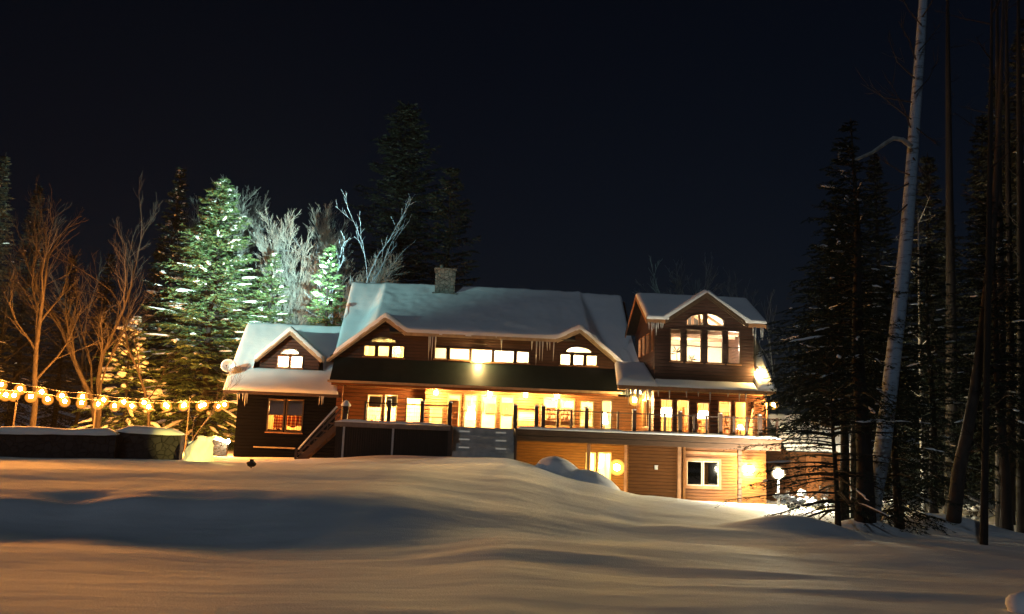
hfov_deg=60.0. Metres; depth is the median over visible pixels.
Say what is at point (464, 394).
patio door
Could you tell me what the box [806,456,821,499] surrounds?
door
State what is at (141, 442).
stone wall
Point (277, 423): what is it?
striped curtain
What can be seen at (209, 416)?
sapling
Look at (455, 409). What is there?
door
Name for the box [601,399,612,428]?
glazed door
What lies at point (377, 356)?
window
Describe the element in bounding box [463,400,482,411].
cabinet
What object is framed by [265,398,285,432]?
window
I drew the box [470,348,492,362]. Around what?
window
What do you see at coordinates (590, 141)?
sky
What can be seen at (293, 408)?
window
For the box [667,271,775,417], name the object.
bare tree
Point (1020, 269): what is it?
bare tree
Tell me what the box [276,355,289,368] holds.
window
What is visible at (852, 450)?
spruce tree
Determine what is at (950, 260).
bare tree
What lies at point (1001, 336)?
bare tree
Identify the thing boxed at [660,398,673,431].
window
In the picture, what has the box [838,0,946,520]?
birch tree
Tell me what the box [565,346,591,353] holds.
arched window
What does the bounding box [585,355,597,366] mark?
window
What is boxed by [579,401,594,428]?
window
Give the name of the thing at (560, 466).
snow pile
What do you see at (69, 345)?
bare tree
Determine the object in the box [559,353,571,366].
window
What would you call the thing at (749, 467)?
wall lamp
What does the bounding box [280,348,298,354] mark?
arched window
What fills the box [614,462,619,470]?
wall lamp
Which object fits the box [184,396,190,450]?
light pole
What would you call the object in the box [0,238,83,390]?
bare tree
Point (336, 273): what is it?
birch tree
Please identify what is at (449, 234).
pine tree
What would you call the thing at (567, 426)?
window
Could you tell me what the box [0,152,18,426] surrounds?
spruce tree
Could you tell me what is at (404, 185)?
conifer tree
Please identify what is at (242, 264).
bare tree
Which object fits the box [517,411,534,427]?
window
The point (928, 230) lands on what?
spruce tree
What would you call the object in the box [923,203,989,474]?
spruce tree
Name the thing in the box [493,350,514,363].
window
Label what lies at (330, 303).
yard floodlight
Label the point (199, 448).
snow heap
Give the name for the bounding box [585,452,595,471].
basement door
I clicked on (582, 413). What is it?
framed picture
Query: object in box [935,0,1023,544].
bare tree
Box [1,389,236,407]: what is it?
string light
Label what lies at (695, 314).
arched window
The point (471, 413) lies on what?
ceiling lamp
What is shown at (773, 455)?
outbuilding
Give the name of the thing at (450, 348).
window
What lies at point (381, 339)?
arched window
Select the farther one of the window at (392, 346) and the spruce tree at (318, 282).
the spruce tree at (318, 282)
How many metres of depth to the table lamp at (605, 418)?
57.59 m
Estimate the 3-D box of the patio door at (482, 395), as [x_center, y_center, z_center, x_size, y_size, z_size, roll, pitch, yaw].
[-1.479,6.656,55.832,1.019,2.257,0.190,3,-9,-3]
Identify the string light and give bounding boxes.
[0,379,234,405]
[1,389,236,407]
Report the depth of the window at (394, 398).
56.78 m
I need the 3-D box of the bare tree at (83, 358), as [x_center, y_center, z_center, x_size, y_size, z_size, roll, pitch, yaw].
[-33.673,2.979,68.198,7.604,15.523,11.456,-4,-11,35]
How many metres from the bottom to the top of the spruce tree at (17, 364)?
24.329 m
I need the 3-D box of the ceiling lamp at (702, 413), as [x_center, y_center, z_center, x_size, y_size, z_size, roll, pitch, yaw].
[11.313,5.919,52.403,0.840,1.275,0.840,3,-9,-3]
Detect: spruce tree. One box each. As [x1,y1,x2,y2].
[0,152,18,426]
[0,184,54,426]
[29,253,83,428]
[67,252,123,428]
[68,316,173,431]
[101,177,276,446]
[115,166,196,439]
[116,243,178,425]
[217,252,294,449]
[304,244,346,325]
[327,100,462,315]
[715,324,938,534]
[747,214,935,519]
[759,118,919,522]
[779,243,944,517]
[809,194,871,439]
[839,273,973,535]
[845,153,927,491]
[871,242,1019,516]
[888,153,994,505]
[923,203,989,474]
[924,196,1023,530]
[942,74,1016,496]
[954,112,1016,500]
[975,19,1023,501]
[977,134,1016,422]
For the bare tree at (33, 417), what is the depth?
53.75 m
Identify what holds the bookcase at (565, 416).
on the log lodge
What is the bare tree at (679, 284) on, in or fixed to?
on the snow ground
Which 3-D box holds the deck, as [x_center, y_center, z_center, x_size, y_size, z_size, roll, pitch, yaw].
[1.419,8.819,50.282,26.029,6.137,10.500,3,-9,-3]
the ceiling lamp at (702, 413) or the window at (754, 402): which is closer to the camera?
the window at (754, 402)
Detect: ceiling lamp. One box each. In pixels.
[466,396,474,418]
[661,407,671,416]
[698,404,707,417]
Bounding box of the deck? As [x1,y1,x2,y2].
[294,399,783,502]
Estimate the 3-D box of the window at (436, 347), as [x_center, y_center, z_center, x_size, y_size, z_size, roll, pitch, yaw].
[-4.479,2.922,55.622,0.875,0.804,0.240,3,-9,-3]
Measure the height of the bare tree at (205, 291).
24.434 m
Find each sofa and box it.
[371,415,407,424]
[545,420,572,425]
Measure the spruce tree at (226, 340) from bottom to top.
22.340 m
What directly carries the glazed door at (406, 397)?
in the log lodge
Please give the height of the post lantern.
1.160 m
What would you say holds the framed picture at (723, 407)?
attached to the log lodge
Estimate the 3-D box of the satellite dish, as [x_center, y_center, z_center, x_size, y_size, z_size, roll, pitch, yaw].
[-17.186,3.720,53.765,0.692,1.150,0.694,-7,-13,44]
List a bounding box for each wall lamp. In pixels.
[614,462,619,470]
[747,464,753,472]
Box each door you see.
[405,397,423,424]
[447,394,461,426]
[463,394,477,426]
[480,394,496,427]
[499,395,513,428]
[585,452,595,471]
[597,452,610,479]
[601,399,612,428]
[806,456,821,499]
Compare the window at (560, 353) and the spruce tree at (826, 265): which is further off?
the spruce tree at (826, 265)
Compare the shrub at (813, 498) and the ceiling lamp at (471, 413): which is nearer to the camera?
the shrub at (813, 498)
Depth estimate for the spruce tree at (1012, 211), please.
82.85 m
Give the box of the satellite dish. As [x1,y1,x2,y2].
[221,359,235,372]
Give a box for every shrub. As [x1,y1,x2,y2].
[773,491,808,508]
[798,488,834,509]
[883,499,915,513]
[962,504,993,519]
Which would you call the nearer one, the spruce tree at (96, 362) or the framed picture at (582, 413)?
the framed picture at (582, 413)
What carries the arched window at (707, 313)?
in the log lodge
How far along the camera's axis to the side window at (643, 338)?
54.49 m
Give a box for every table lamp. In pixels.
[603,413,607,427]
[738,425,743,434]
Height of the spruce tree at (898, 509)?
9.982 m
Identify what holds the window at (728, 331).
in the log lodge
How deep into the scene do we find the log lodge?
55.11 m
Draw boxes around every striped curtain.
[273,415,282,428]
[287,416,301,427]
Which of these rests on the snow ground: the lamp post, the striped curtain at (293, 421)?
the lamp post
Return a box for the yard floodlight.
[327,301,342,321]
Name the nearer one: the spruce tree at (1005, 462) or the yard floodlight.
the spruce tree at (1005, 462)
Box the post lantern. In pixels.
[341,400,350,419]
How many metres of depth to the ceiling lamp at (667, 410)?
51.93 m
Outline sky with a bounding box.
[0,0,1023,437]
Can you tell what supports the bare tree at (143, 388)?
on the snow ground
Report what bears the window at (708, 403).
in the log lodge
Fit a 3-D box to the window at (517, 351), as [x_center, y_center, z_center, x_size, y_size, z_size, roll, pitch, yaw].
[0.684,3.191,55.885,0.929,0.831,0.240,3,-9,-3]
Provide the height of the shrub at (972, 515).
1.080 m
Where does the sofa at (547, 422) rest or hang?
on the log lodge
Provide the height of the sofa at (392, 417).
0.800 m
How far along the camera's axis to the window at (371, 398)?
56.73 m
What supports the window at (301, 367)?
in the log lodge
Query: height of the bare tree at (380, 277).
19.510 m
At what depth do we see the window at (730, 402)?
50.81 m
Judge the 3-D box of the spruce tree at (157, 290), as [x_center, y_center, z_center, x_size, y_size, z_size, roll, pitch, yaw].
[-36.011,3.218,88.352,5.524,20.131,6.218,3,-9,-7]
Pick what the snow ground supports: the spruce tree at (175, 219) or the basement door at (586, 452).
the spruce tree at (175, 219)
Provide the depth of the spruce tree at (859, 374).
30.22 m
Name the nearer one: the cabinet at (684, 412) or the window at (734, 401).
the window at (734, 401)
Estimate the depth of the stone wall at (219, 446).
54.65 m
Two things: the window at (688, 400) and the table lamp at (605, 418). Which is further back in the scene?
the table lamp at (605, 418)
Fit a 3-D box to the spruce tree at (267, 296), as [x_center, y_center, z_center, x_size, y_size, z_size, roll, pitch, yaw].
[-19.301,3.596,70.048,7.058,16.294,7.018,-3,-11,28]
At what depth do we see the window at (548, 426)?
56.07 m
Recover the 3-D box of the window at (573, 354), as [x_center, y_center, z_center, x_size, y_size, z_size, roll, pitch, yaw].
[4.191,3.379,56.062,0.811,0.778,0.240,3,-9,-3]
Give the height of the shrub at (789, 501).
1.187 m
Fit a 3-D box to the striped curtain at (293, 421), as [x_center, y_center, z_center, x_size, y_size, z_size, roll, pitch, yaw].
[-13.311,6.537,54.393,1.221,1.721,0.099,3,-9,-3]
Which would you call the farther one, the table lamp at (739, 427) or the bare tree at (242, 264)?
the bare tree at (242, 264)
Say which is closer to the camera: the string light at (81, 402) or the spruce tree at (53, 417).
the string light at (81, 402)
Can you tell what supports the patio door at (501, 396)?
in the log lodge
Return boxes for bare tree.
[0,176,109,426]
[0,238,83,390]
[2,170,160,427]
[6,252,157,428]
[44,229,184,425]
[143,198,267,435]
[158,175,269,447]
[195,187,296,373]
[234,206,341,336]
[267,250,406,325]
[278,202,359,324]
[633,257,725,295]
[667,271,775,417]
[881,194,948,512]
[913,0,974,513]
[913,0,1023,523]
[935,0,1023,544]
[952,0,1016,526]
[967,0,1023,524]
[991,0,1023,532]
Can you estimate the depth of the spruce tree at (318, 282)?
66.83 m
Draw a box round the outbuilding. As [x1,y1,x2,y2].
[766,414,850,500]
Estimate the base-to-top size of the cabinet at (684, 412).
2.000 m
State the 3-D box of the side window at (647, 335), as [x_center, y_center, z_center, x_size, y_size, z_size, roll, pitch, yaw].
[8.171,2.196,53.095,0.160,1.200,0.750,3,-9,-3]
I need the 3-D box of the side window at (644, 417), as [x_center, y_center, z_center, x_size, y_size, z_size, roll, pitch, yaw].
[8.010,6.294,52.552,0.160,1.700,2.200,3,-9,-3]
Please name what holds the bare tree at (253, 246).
on the snow ground
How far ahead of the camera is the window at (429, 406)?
55.57 m
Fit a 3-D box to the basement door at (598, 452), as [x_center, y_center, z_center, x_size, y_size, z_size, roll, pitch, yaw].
[5.775,10.304,55.674,0.857,2.316,0.190,3,-9,-3]
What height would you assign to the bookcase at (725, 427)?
1.600 m
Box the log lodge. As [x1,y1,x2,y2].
[223,265,776,503]
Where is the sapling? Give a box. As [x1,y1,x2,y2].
[189,361,246,440]
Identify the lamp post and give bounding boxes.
[774,464,782,505]
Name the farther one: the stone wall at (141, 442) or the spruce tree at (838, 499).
the stone wall at (141, 442)
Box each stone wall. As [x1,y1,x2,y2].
[0,426,119,458]
[115,426,185,459]
[212,436,227,455]
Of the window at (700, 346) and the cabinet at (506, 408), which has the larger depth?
the cabinet at (506, 408)
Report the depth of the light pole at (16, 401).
45.54 m
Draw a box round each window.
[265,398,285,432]
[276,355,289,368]
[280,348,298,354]
[283,399,303,433]
[289,356,302,368]
[362,345,375,357]
[366,394,382,423]
[370,336,396,343]
[376,345,389,357]
[383,394,397,420]
[390,346,404,358]
[428,406,442,423]
[433,347,446,359]
[448,348,469,360]
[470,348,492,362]
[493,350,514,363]
[515,351,529,363]
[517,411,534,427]
[543,397,557,427]
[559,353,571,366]
[559,398,575,427]
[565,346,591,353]
[572,354,584,366]
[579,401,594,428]
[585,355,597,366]
[638,338,641,357]
[642,336,644,355]
[642,398,650,427]
[646,333,648,353]
[651,329,653,351]
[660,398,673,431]
[669,328,682,362]
[676,399,689,432]
[685,328,702,363]
[686,314,703,325]
[686,461,702,486]
[696,402,709,436]
[703,461,719,487]
[706,329,724,364]
[707,313,724,326]
[718,400,731,434]
[727,330,741,365]
[734,401,746,434]
[754,402,766,435]
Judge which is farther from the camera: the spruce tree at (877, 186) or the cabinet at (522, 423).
the spruce tree at (877, 186)
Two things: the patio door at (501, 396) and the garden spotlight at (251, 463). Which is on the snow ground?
the garden spotlight at (251, 463)
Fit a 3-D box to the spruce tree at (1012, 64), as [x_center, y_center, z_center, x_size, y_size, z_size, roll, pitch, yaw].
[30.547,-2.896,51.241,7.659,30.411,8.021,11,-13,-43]
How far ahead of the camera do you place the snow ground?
19.60 m
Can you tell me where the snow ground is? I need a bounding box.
[0,403,1023,613]
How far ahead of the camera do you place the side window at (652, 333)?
51.95 m
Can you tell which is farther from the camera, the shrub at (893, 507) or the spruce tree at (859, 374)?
the shrub at (893, 507)
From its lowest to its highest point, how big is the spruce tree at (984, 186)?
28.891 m
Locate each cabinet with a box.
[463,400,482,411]
[485,404,494,413]
[501,403,511,414]
[518,420,533,425]
[682,407,687,431]
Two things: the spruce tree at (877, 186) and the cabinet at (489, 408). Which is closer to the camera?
the cabinet at (489, 408)
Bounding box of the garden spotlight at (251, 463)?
[247,459,256,467]
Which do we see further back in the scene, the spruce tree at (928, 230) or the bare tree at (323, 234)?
the bare tree at (323, 234)
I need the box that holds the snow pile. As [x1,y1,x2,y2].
[535,456,620,490]
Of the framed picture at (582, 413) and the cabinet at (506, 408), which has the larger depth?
the framed picture at (582, 413)
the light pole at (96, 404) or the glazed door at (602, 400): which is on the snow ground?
the light pole at (96, 404)
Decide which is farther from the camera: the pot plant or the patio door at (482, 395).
the patio door at (482, 395)
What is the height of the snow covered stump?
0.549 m
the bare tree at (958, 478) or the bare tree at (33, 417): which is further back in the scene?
the bare tree at (33, 417)
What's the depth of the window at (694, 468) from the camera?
50.19 m
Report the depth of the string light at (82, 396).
50.73 m
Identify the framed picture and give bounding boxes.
[581,408,590,418]
[719,403,728,412]
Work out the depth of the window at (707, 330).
51.35 m
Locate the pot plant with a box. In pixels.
[671,346,679,357]
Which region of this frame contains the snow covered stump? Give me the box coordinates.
[1005,591,1023,612]
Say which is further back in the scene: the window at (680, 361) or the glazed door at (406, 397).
the glazed door at (406, 397)
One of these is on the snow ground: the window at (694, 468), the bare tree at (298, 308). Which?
the bare tree at (298, 308)
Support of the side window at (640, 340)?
in the log lodge
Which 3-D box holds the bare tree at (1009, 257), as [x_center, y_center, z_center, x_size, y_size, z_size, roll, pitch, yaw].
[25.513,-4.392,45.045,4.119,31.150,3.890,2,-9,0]
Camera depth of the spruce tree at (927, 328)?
38.75 m
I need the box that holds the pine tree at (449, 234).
[404,166,481,285]
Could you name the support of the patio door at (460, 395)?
in the log lodge
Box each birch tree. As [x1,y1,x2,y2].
[259,217,391,324]
[304,193,414,323]
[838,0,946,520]
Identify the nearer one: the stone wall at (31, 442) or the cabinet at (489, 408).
the stone wall at (31, 442)
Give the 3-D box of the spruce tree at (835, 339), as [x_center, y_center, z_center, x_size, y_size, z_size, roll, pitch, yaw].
[13.341,2.518,36.133,7.488,12.999,7.822,2,-9,0]
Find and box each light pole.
[13,400,17,425]
[93,403,97,427]
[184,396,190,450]
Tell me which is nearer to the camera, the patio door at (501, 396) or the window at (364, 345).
the window at (364, 345)
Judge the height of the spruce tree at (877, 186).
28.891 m
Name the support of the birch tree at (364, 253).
on the snow ground
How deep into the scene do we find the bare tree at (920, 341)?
45.43 m
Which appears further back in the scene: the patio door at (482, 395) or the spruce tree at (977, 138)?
the spruce tree at (977, 138)
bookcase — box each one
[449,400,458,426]
[546,407,573,420]
[723,415,733,437]
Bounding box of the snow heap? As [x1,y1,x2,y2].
[183,435,213,461]
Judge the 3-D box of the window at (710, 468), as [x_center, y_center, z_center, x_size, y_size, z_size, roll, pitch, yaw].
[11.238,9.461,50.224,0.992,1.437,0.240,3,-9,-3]

